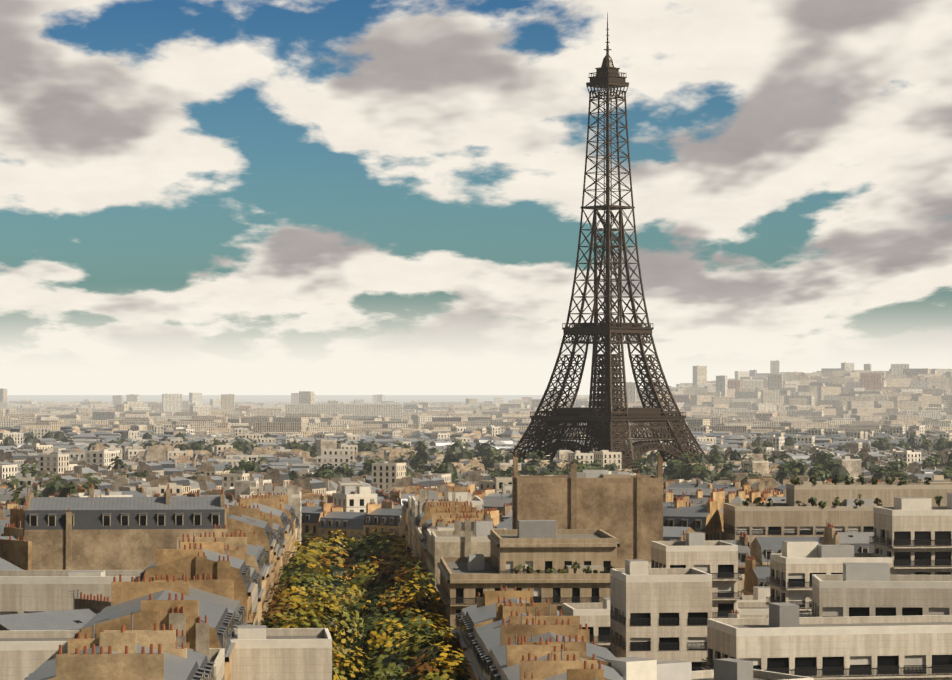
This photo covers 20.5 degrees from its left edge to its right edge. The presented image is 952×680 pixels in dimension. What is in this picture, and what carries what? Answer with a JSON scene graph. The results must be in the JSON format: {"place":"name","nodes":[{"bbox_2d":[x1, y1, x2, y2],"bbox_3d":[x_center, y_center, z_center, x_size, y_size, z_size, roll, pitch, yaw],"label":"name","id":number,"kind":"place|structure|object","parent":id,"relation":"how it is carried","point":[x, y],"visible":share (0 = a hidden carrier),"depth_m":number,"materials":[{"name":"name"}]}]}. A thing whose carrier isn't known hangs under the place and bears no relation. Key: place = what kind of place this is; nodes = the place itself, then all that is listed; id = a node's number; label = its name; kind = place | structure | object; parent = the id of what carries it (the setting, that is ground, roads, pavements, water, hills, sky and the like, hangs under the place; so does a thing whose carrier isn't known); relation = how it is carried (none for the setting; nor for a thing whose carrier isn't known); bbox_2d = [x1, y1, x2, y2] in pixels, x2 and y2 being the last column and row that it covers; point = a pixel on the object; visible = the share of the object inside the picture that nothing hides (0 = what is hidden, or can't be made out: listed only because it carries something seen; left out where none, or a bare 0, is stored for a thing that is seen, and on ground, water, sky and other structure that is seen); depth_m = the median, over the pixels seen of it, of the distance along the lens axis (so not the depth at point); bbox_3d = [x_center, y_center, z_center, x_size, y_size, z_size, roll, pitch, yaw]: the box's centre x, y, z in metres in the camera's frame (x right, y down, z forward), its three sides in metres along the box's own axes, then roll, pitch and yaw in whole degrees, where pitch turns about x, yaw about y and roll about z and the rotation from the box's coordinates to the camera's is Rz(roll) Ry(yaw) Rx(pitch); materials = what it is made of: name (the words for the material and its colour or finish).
{"place":"outdoors","nodes":[
{"label":"outdoors","id":0,"kind":"place"},
{"bbox_2d":[0,0,951,394],"label":"sky","id":1,"kind":"structure","parent":0,"point":[206,197],"materials":[{"name":"white"}]},
{"bbox_2d":[7,395,947,410],"bbox_3d":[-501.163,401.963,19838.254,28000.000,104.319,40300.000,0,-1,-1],"label":"ground","id":2,"kind":"structure","parent":0,"point":[277,398],"depth_m":23924.44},
{"bbox_2d":[260,524,472,679],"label":"avenue trees","id":3,"kind":"object","parent":2,"relation":"on","point":[370,602],"visible":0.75,"depth_m":402.48,"materials":[{"name":"green plant"}]},
{"bbox_2d":[0,360,951,679],"bbox_3d":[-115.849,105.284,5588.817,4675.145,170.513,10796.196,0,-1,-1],"label":"city buildings","id":4,"kind":"structure","parent":2,"relation":"on","point":[164,568],"depth_m":418.87,"materials":[{"name":"stone"}]},
{"bbox_2d":[0,430,951,573],"bbox_3d":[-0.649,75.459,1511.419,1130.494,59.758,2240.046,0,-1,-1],"label":"park trees","id":5,"kind":"object","parent":2,"relation":"on","point":[674,468],"visible":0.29,"depth_m":1510.70,"materials":[{"name":"green plant"}]},
{"bbox_2d":[512,12,709,468],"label":"lattice tower","id":6,"kind":"structure","parent":2,"relation":"on","point":[608,426],"depth_m":1714.17,"materials":[{"name":"metal"}]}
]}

